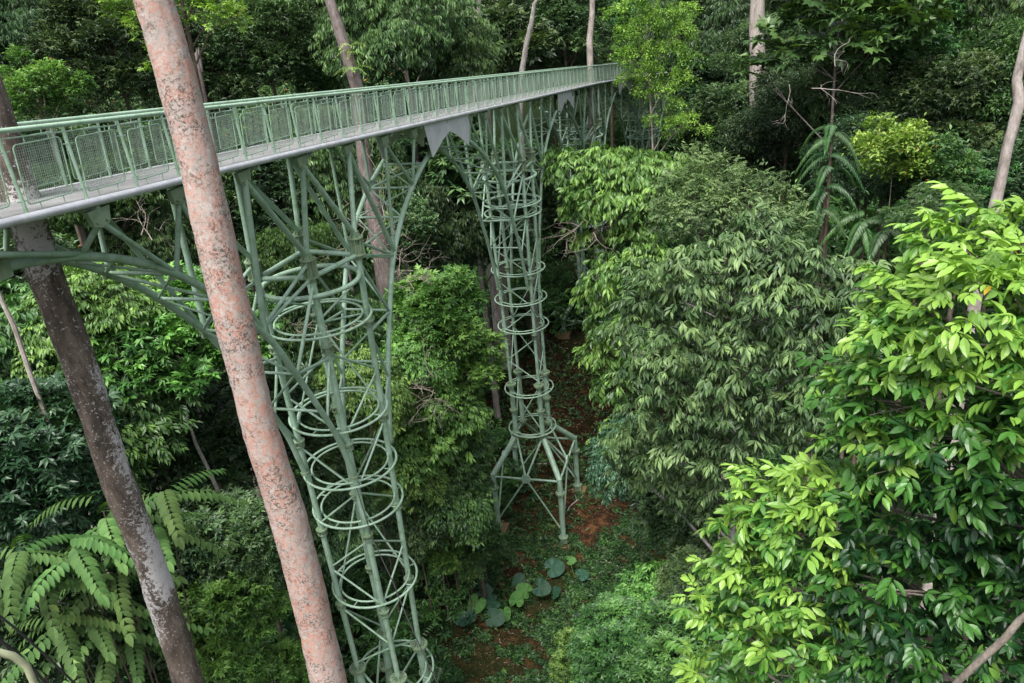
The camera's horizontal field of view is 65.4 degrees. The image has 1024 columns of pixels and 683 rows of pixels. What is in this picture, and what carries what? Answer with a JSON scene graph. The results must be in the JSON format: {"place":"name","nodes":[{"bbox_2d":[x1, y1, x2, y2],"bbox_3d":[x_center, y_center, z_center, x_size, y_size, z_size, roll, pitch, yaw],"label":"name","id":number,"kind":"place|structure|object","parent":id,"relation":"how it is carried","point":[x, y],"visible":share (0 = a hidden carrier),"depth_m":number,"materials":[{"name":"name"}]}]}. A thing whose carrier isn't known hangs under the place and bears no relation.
{"place":"outdoors","nodes":[
{"label":"outdoors","id":0,"kind":"place"},
{"bbox_2d":[14,0,1023,682],"bbox_3d":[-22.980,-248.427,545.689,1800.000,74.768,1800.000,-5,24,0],"label":"ground","id":1,"kind":"structure","parent":0,"point":[594,524],"depth_m":56.36,"materials":[{"name":"soil"}]},
{"bbox_2d":[0,517,115,682],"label":"shrub","id":2,"kind":"object","parent":1,"relation":"on","point":[6,665],"visible":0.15,"depth_m":20.83,"materials":[{"name":"green plant"}]},
{"bbox_2d":[0,0,117,245],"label":"broadleaf tree","id":3,"kind":"object","parent":1,"relation":"on","point":[16,18],"visible":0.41,"depth_m":38.73,"materials":[{"name":"green plant"}]},
{"bbox_2d":[0,370,137,663],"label":"broadleaf tree","id":4,"kind":"object","parent":1,"relation":"on","point":[24,437],"visible":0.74,"depth_m":21.14,"materials":[{"name":"green plant"}]},
{"bbox_2d":[0,278,149,660],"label":"broadleaf tree","id":5,"kind":"object","parent":1,"relation":"on","point":[14,302],"visible":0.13,"depth_m":24.58,"materials":[{"name":"green plant"}]},
{"bbox_2d":[0,432,154,682],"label":"shrub","id":6,"kind":"object","parent":1,"relation":"on","point":[86,520],"visible":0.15,"depth_m":21.62,"materials":[{"name":"green plant"}]},
{"bbox_2d":[0,43,164,493],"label":"broadleaf tree","id":7,"kind":"object","parent":1,"relation":"on","point":[40,84],"visible":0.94,"depth_m":29.20,"materials":[{"name":"green plant"}]},
{"bbox_2d":[7,364,168,680],"bbox_3d":[-12.957,10.000,28.407,5.721,20.110,6.025,-5,24,0],"label":"shrub","id":8,"kind":"object","parent":1,"relation":"on","point":[137,454],"visible":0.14,"depth_m":23.84,"materials":[{"name":"green plant"}]},
{"bbox_2d":[0,74,204,682],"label":"tall tree","id":9,"kind":"object","parent":1,"relation":"on","point":[64,324],"visible":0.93,"depth_m":15.81,"materials":[{"name":"brown plant"}]},
{"bbox_2d":[29,588,186,682],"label":"shrub","id":10,"kind":"object","parent":1,"relation":"on","point":[161,670],"visible":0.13,"depth_m":24.75,"materials":[{"name":"green plant"}]},
{"bbox_2d":[9,261,217,682],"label":"shrub","id":11,"kind":"object","parent":1,"relation":"on","point":[113,295],"visible":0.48,"depth_m":23.98,"materials":[{"name":"green plant"}]},
{"bbox_2d":[0,468,250,682],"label":"frond bush","id":12,"kind":"object","parent":1,"relation":"on","point":[95,589],"visible":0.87,"depth_m":19.28,"materials":[{"name":"green plant"}]},
{"bbox_2d":[18,0,233,484],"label":"broadleaf tree","id":13,"kind":"object","parent":1,"relation":"on","point":[104,39],"visible":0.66,"depth_m":35.90,"materials":[{"name":"green plant"}]},
{"bbox_2d":[44,319,221,647],"bbox_3d":[-11.839,9.108,29.458,6.040,21.700,6.974,-5,24,0],"label":"broadleaf tree","id":14,"kind":"object","parent":1,"relation":"on","point":[166,421],"visible":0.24,"depth_m":24.73,"materials":[{"name":"green plant"}]},
{"bbox_2d":[32,137,233,622],"bbox_3d":[-15.363,3.570,36.379,5.589,25.100,5.052,-5,24,0],"label":"broadleaf tree","id":15,"kind":"object","parent":1,"relation":"on","point":[155,197],"visible":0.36,"depth_m":30.81,"materials":[{"name":"green plant"}]},
{"bbox_2d":[85,191,222,488],"bbox_3d":[-14.391,4.584,37.209,5.516,23.232,5.495,-23,30,-34],"label":"broadleaf tree","id":16,"kind":"object","parent":1,"relation":"on","point":[161,250],"visible":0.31,"depth_m":32.53,"materials":[{"name":"green plant"}]},
{"bbox_2d":[94,0,253,110],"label":"broadleaf tree","id":17,"kind":"object","parent":1,"relation":"on","point":[229,4],"visible":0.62,"depth_m":26.08,"materials":[{"name":"green plant"}]},
{"bbox_2d":[85,260,284,681],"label":"broadleaf tree","id":18,"kind":"object","parent":1,"relation":"on","point":[182,330],"visible":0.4,"depth_m":24.62,"materials":[{"name":"green plant"}]},
{"bbox_2d":[106,481,269,639],"bbox_3d":[-9.945,12.677,28.785,5.174,16.905,5.118,-5,24,0],"label":"shrub","id":19,"kind":"object","parent":1,"relation":"on","point":[209,506],"visible":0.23,"depth_m":24.74,"materials":[{"name":"green plant"}]},
{"bbox_2d":[135,382,254,639],"bbox_3d":[-11.474,10.001,31.471,5.838,18.200,5.799,-5,24,0],"label":"shrub","id":20,"kind":"object","parent":1,"relation":"on","point":[216,418],"visible":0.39,"depth_m":27.99,"materials":[{"name":"green plant"}]},
{"bbox_2d":[129,8,267,292],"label":"broadleaf tree","id":21,"kind":"object","parent":1,"relation":"on","point":[227,86],"visible":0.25,"depth_m":51.83,"materials":[{"name":"green plant"}]},
{"bbox_2d":[0,128,433,682],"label":"support tower","id":22,"kind":"structure","parent":1,"relation":"on","point":[84,257],"depth_m":24.32,"materials":[{"name":"green metal"}]},
{"bbox_2d":[0,61,677,229],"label":"canopy walkway","id":23,"kind":"structure","parent":22,"relation":"on","point":[436,125],"depth_m":20.23,"materials":[{"name":"metal"}]},
{"bbox_2d":[147,561,292,682],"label":"shrub","id":24,"kind":"object","parent":1,"relation":"on","point":[220,615],"visible":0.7,"depth_m":24.14,"materials":[{"name":"green plant"}]},
{"bbox_2d":[170,493,283,681],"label":"shrub","id":25,"kind":"object","parent":1,"relation":"on","point":[255,545],"visible":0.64,"depth_m":24.62,"materials":[{"name":"green plant"}]},
{"bbox_2d":[133,0,346,682],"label":"tall tree","id":26,"kind":"object","parent":1,"relation":"on","point":[194,147],"visible":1,"depth_m":8.90,"materials":[{"name":"pink plant"}]},
{"bbox_2d":[163,348,322,682],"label":"broadleaf tree","id":27,"kind":"object","parent":1,"relation":"on","point":[295,394],"visible":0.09,"depth_m":31.43,"materials":[{"name":"green plant"}]},
{"bbox_2d":[169,148,326,313],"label":"broadleaf tree","id":28,"kind":"object","parent":1,"relation":"on","point":[262,184],"visible":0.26,"depth_m":40.37,"materials":[{"name":"green plant"}]},
{"bbox_2d":[197,0,327,117],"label":"broadleaf tree","id":29,"kind":"object","parent":1,"relation":"on","point":[259,50],"visible":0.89,"depth_m":45.91,"materials":[{"name":"green plant"}]},
{"bbox_2d":[217,630,309,682],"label":"shrub","id":30,"kind":"object","parent":1,"relation":"on","point":[285,655],"visible":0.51,"depth_m":26.41,"materials":[{"name":"green plant"}]},
{"bbox_2d":[222,386,354,489],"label":"shrub","id":31,"kind":"object","parent":1,"relation":"on","point":[315,445],"visible":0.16,"depth_m":32.64,"materials":[{"name":"green plant"}]},
{"bbox_2d":[239,217,362,571],"bbox_3d":[-9.392,4.310,40.734,5.336,21.388,5.403,-5,24,0],"label":"broadleaf tree","id":32,"kind":"object","parent":1,"relation":"on","point":[275,245],"visible":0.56,"depth_m":36.20,"materials":[{"name":"green plant"}]},
{"bbox_2d":[274,37,354,293],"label":"broadleaf tree","id":33,"kind":"object","parent":1,"relation":"on","point":[327,83],"visible":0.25,"depth_m":52.61,"materials":[{"name":"green plant"}]},
{"bbox_2d":[261,275,393,419],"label":"broadleaf tree","id":34,"kind":"object","parent":1,"relation":"on","point":[356,335],"visible":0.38,"depth_m":36.98,"materials":[{"name":"green plant"}]},
{"bbox_2d":[275,463,382,652],"bbox_3d":[-8.239,10.973,37.841,5.398,11.346,6.161,-5,24,0],"label":"shrub","id":35,"kind":"object","parent":1,"relation":"on","point":[336,538],"visible":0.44,"depth_m":35.22,"materials":[{"name":"green plant"}]},
{"bbox_2d":[250,100,425,497],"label":"broadleaf tree","id":36,"kind":"object","parent":1,"relation":"on","point":[319,162],"visible":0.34,"depth_m":42.30,"materials":[{"name":"green plant"}]},
{"bbox_2d":[309,342,416,628],"bbox_3d":[-6.384,8.075,37.857,5.608,17.211,5.567,-5,24,0],"label":"shrub","id":37,"kind":"object","parent":1,"relation":"on","point":[369,403],"visible":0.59,"depth_m":33.89,"materials":[{"name":"green plant"}]},
{"bbox_2d":[325,0,409,449],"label":"pale trunk","id":38,"kind":"object","parent":1,"relation":"on","point":[339,30],"visible":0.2,"depth_m":37.70,"materials":[{"name":"brown plant"}]},
{"bbox_2d":[308,0,487,256],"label":"broadleaf tree","id":39,"kind":"object","parent":1,"relation":"on","point":[397,29],"visible":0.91,"depth_m":43.83,"materials":[{"name":"green plant"}]},
{"bbox_2d":[363,192,441,277],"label":"broadleaf tree","id":40,"kind":"object","parent":1,"relation":"on","point":[412,224],"visible":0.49,"depth_m":42.41,"materials":[{"name":"green plant"}]},
{"bbox_2d":[369,456,449,633],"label":"shrub","id":41,"kind":"object","parent":1,"relation":"on","point":[426,491],"visible":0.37,"depth_m":37.80,"materials":[{"name":"green plant"}]},
{"bbox_2d":[373,494,448,599],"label":"shrub","id":42,"kind":"object","parent":1,"relation":"on","point":[390,522],"visible":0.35,"depth_m":39.87,"materials":[{"name":"green plant"}]},
{"bbox_2d":[379,325,462,615],"bbox_3d":[-4.266,7.221,40.261,5.124,17.278,4.803,-5,24,0],"label":"shrub","id":43,"kind":"object","parent":1,"relation":"on","point":[412,360],"visible":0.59,"depth_m":36.17,"materials":[{"name":"green plant"}]},
{"bbox_2d":[362,180,489,372],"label":"broadleaf tree","id":44,"kind":"object","parent":1,"relation":"on","point":[453,227],"visible":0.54,"depth_m":46.43,"materials":[{"name":"green plant"}]},
{"bbox_2d":[1,0,856,310],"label":"forest","id":45,"kind":"object","parent":1,"relation":"on","point":[285,88],"visible":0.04,"depth_m":75.98,"materials":[{"name":"green plant"}]},
{"bbox_2d":[361,382,496,607],"bbox_3d":[-3.619,8.597,40.520,6.762,14.838,6.244,-5,24,0],"label":"shrub","id":46,"kind":"object","parent":1,"relation":"on","point":[411,440],"visible":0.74,"depth_m":37.17,"materials":[{"name":"green plant"}]},
{"bbox_2d":[376,263,489,592],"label":"broadleaf tree","id":47,"kind":"object","parent":1,"relation":"on","point":[410,308],"visible":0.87,"depth_m":37.05,"materials":[{"name":"green plant"}]},
{"bbox_2d":[377,98,509,392],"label":"broadleaf tree","id":48,"kind":"object","parent":1,"relation":"on","point":[442,164],"visible":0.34,"depth_m":47.35,"materials":[{"name":"green plant"}]},
{"bbox_2d":[419,534,467,589],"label":"shrub","id":49,"kind":"object","parent":1,"relation":"on","point":[444,558],"visible":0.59,"depth_m":41.38,"materials":[{"name":"green plant"}]},
{"bbox_2d":[395,457,498,603],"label":"shrub","id":50,"kind":"object","parent":1,"relation":"on","point":[464,503],"visible":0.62,"depth_m":39.03,"materials":[{"name":"green plant"}]},
{"bbox_2d":[392,10,505,418],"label":"broadleaf tree","id":51,"kind":"object","parent":1,"relation":"on","point":[478,57],"visible":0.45,"depth_m":48.57,"materials":[{"name":"green plant"}]},
{"bbox_2d":[401,298,508,608],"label":"broadleaf tree","id":52,"kind":"object","parent":1,"relation":"on","point":[477,357],"visible":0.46,"depth_m":36.97,"materials":[{"name":"green plant"}]},
{"bbox_2d":[420,419,499,594],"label":"shrub","id":53,"kind":"object","parent":1,"relation":"on","point":[477,451],"visible":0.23,"depth_m":39.55,"materials":[{"name":"green plant"}]},
{"bbox_2d":[452,552,485,613],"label":"shrub","id":54,"kind":"object","parent":1,"relation":"on","point":[471,566],"visible":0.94,"depth_m":41.96,"materials":[{"name":"green plant"}]},
{"bbox_2d":[441,582,510,626],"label":"elephant ear plant","id":55,"kind":"object","parent":1,"relation":"on","point":[496,617],"visible":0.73,"depth_m":43.77,"materials":[{"name":"green plant"}]},
{"bbox_2d":[467,0,514,370],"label":"pale trunk","id":56,"kind":"object","parent":1,"relation":"on","point":[497,314],"visible":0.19,"depth_m":63.63,"materials":[{"name":"brown plant"}]},
{"bbox_2d":[451,194,535,399],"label":"broadleaf tree","id":57,"kind":"object","parent":1,"relation":"on","point":[497,233],"visible":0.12,"depth_m":56.57,"materials":[{"name":"green plant"}]},
{"bbox_2d":[1,23,1023,682],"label":"undergrowth","id":58,"kind":"object","parent":1,"relation":"on","point":[555,295],"visible":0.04,"depth_m":53.88,"materials":[{"name":"green plant"}]},
{"bbox_2d":[438,96,586,549],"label":"support tower","id":59,"kind":"structure","parent":1,"relation":"on","point":[486,164],"depth_m":46.28,"materials":[{"name":"green metal"}]},
{"bbox_2d":[468,148,570,345],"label":"broadleaf tree","id":60,"kind":"object","parent":1,"relation":"on","point":[550,199],"visible":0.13,"depth_m":61.02,"materials":[{"name":"green plant"}]},
{"bbox_2d":[482,0,566,93],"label":"broadleaf tree","id":61,"kind":"object","parent":1,"relation":"on","point":[513,34],"visible":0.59,"depth_m":60.20,"materials":[{"name":"green plant"}]},
{"bbox_2d":[518,0,541,365],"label":"pale trunk","id":62,"kind":"object","parent":1,"relation":"on","point":[526,45],"visible":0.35,"depth_m":57.94,"materials":[{"name":"grey plant"}]},
{"bbox_2d":[509,558,564,606],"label":"elephant ear plant","id":63,"kind":"object","parent":1,"relation":"on","point":[543,588],"visible":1,"depth_m":45.57,"materials":[{"name":"green plant"}]},
{"bbox_2d":[505,27,600,248],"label":"broadleaf tree","id":64,"kind":"object","parent":1,"relation":"on","point":[581,60],"visible":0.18,"depth_m":70.00,"materials":[{"name":"green plant"}]},
{"bbox_2d":[518,0,616,272],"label":"broadleaf tree","id":65,"kind":"object","parent":1,"relation":"on","point":[560,14],"visible":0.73,"depth_m":64.56,"materials":[{"name":"green plant"}]},
{"bbox_2d":[539,83,615,338],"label":"support tower","id":66,"kind":"structure","parent":1,"relation":"on","point":[573,129],"depth_m":63.79,"materials":[{"name":"green paint"}]},
{"bbox_2d":[547,625,611,682],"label":"shrub","id":67,"kind":"object","parent":1,"relation":"on","point":[560,663],"visible":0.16,"depth_m":34.49,"materials":[{"name":"green plant"}]},
{"bbox_2d":[398,341,798,682],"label":"ground cover","id":68,"kind":"object","parent":1,"relation":"on","point":[573,593],"visible":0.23,"depth_m":47.94,"materials":[{"name":"green plant"}]},
{"bbox_2d":[407,315,799,682],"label":"leaf litter","id":69,"kind":"object","parent":1,"relation":"on","point":[549,506],"visible":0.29,"depth_m":52.23,"materials":[{"name":"brown plant"}]},
{"bbox_2d":[564,590,675,682],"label":"shrub","id":70,"kind":"object","parent":1,"relation":"on","point":[608,625],"visible":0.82,"depth_m":32.01,"materials":[{"name":"green plant"}]},
{"bbox_2d":[539,141,719,447],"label":"broadleaf tree","id":71,"kind":"object","parent":1,"relation":"on","point":[618,192],"visible":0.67,"depth_m":44.75,"materials":[{"name":"green plant"}]},
{"bbox_2d":[603,74,672,171],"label":"support tower","id":72,"kind":"structure","parent":1,"relation":"on","point":[636,110],"depth_m":81.99,"materials":[{"name":"green paint"}]},
{"bbox_2d":[582,410,698,564],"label":"shrub","id":73,"kind":"object","parent":1,"relation":"on","point":[596,472],"visible":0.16,"depth_m":37.69,"materials":[{"name":"green plant"}]},
{"bbox_2d":[612,558,699,658],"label":"shrub","id":74,"kind":"object","parent":1,"relation":"on","point":[643,580],"visible":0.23,"depth_m":35.22,"materials":[{"name":"green plant"}]},
{"bbox_2d":[598,0,718,388],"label":"broadleaf tree","id":75,"kind":"object","parent":1,"relation":"on","point":[651,17],"visible":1,"depth_m":51.88,"materials":[{"name":"green plant"}]},
{"bbox_2d":[614,600,743,682],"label":"shrub","id":76,"kind":"object","parent":1,"relation":"on","point":[657,667],"visible":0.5,"depth_m":30.66,"materials":[{"name":"green plant"}]},
{"bbox_2d":[624,455,738,549],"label":"shrub","id":77,"kind":"object","parent":1,"relation":"on","point":[647,514],"visible":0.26,"depth_m":35.71,"materials":[{"name":"green plant"}]},
{"bbox_2d":[621,0,749,230],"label":"broadleaf tree","id":78,"kind":"object","parent":1,"relation":"on","point":[713,20],"visible":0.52,"depth_m":68.57,"materials":[{"name":"green plant"}]},
{"bbox_2d":[650,524,754,640],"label":"shrub","id":79,"kind":"object","parent":1,"relation":"on","point":[677,565],"visible":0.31,"depth_m":32.83,"materials":[{"name":"green plant"}]},
{"bbox_2d":[671,42,747,249],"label":"broadleaf tree","id":80,"kind":"object","parent":1,"relation":"on","point":[707,74],"visible":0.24,"depth_m":67.41,"materials":[{"name":"green plant"}]},
{"bbox_2d":[672,77,781,317],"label":"broadleaf tree","id":81,"kind":"object","parent":1,"relation":"on","point":[728,99],"visible":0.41,"depth_m":57.35,"materials":[{"name":"green plant"}]},
{"bbox_2d":[639,137,825,479],"bbox_3d":[10.603,2.477,40.459,5.647,24.603,8.779,-25,31,-37],"label":"broadleaf tree","id":82,"kind":"object","parent":1,"relation":"on","point":[717,199],"visible":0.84,"depth_m":36.20,"materials":[{"name":"green plant"}]},
{"bbox_2d":[586,201,895,660],"bbox_3d":[8.483,6.908,31.164,10.294,25.803,10.420,-5,24,0],"label":"broadleaf tree","id":83,"kind":"object","parent":1,"relation":"on","point":[709,287],"visible":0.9,"depth_m":24.83,"materials":[{"name":"green plant"}]},
{"bbox_2d":[692,139,812,210],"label":"broadleaf tree","id":84,"kind":"object","parent":1,"relation":"on","point":[749,163],"visible":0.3,"depth_m":55.62,"materials":[{"name":"green plant"}]},
{"bbox_2d":[739,0,765,366],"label":"pale trunk","id":85,"kind":"object","parent":1,"relation":"on","point":[757,7],"visible":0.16,"depth_m":53.79,"materials":[{"name":"beige plant"}]},
{"bbox_2d":[707,11,817,86],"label":"broadleaf tree","id":86,"kind":"object","parent":1,"relation":"on","point":[740,35],"visible":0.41,"depth_m":60.54,"materials":[{"name":"green plant"}]},
{"bbox_2d":[713,62,852,386],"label":"broadleaf tree","id":87,"kind":"object","parent":1,"relation":"on","point":[759,118],"visible":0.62,"depth_m":50.99,"materials":[{"name":"green plant"}]},
{"bbox_2d":[784,124,868,574],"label":"climbing palm","id":88,"kind":"object","parent":1,"relation":"on","point":[824,200],"visible":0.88,"depth_m":35.58,"materials":[{"name":"green plant"}]},
{"bbox_2d":[728,0,954,342],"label":"broadleaf tree","id":89,"kind":"object","parent":1,"relation":"on","point":[905,13],"visible":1,"depth_m":42.83,"materials":[{"name":"green plant"}]},
{"bbox_2d":[662,180,1023,682],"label":"broadleaf tree","id":90,"kind":"object","parent":1,"relation":"on","point":[978,580],"visible":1,"depth_m":7.38,"materials":[{"name":"green plant"}]},
{"bbox_2d":[780,41,946,348],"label":"broadleaf tree","id":91,"kind":"object","parent":1,"relation":"on","point":[867,81],"visible":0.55,"depth_m":45.80,"materials":[{"name":"green plant"}]},
{"bbox_2d":[795,102,939,320],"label":"broadleaf tree","id":92,"kind":"object","parent":1,"relation":"on","point":[881,188],"visible":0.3,"depth_m":44.01,"materials":[{"name":"green plant"}]},
{"bbox_2d":[812,209,938,571],"bbox_3d":[17.217,3.821,39.924,4.688,21.333,4.443,18,33,42],"label":"palm","id":93,"kind":"object","parent":1,"relation":"on","point":[863,234],"visible":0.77,"depth_m":35.56,"materials":[{"name":"green plant"}]},
{"bbox_2d":[843,110,943,463],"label":"broadleaf tree","id":94,"kind":"object","parent":1,"relation":"on","point":[901,135],"visible":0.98,"depth_m":39.03,"materials":[{"name":"green plant"}]},
{"bbox_2d":[814,0,985,388],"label":"broadleaf tree","id":95,"kind":"object","parent":1,"relation":"on","point":[942,28],"visible":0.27,"depth_m":45.12,"materials":[{"name":"green plant"}]},
{"bbox_2d":[873,179,988,578],"bbox_3d":[19.156,3.330,38.608,4.446,22.672,4.134,-26,31,-38],"label":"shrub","id":96,"kind":"object","parent":1,"relation":"on","point":[934,200],"visible":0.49,"depth_m":34.12,"materials":[{"name":"green plant"}]},
{"bbox_2d":[873,124,993,504],"bbox_3d":[21.827,-0.280,43.997,4.868,23.083,5.728,-5,24,0],"label":"broadleaf tree","id":97,"kind":"object","parent":1,"relation":"on","point":[948,165],"visible":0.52,"depth_m":38.68,"materials":[{"name":"green plant"}]},
{"bbox_2d":[864,47,1013,423],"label":"broadleaf tree","id":98,"kind":"object","parent":1,"relation":"on","point":[960,70],"visible":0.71,"depth_m":42.99,"materials":[{"name":"green plant"}]},
{"bbox_2d":[880,0,1023,315],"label":"broadleaf tree","id":99,"kind":"object","parent":1,"relation":"on","point":[997,7],"visible":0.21,"depth_m":45.61,"materials":[{"name":"green plant"}]},
{"bbox_2d":[910,148,1023,455],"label":"broadleaf tree","id":100,"kind":"object","parent":1,"relation":"on","point":[985,191],"visible":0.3,"depth_m":39.07,"materials":[{"name":"green plant"}]},
{"bbox_2d":[918,32,1023,608],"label":"pale trunk","id":101,"kind":"object","parent":1,"relation":"on","point":[1015,117],"visible":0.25,"depth_m":28.69,"materials":[{"name":"brown plant"}]},
{"bbox_2d":[945,9,1023,409],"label":"broadleaf tree","id":102,"kind":"object","parent":1,"relation":"on","point":[1001,43],"visible":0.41,"depth_m":43.28,"materials":[{"name":"green plant"}]},
{"bbox_2d":[952,612,1023,682],"bbox_3d":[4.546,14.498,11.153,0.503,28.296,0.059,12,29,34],"label":"bare trunk","id":103,"kind":"object","parent":1,"relation":"on","point":[990,651],"visible":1,"depth_m":5.61,"materials":[{"name":"brown plant"}]},
{"bbox_2d":[958,127,1023,414],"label":"broadleaf tree","id":104,"kind":"object","parent":1,"relation":"on","point":[1018,150],"visible":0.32,"depth_m":39.60,"materials":[{"name":"green plant"}]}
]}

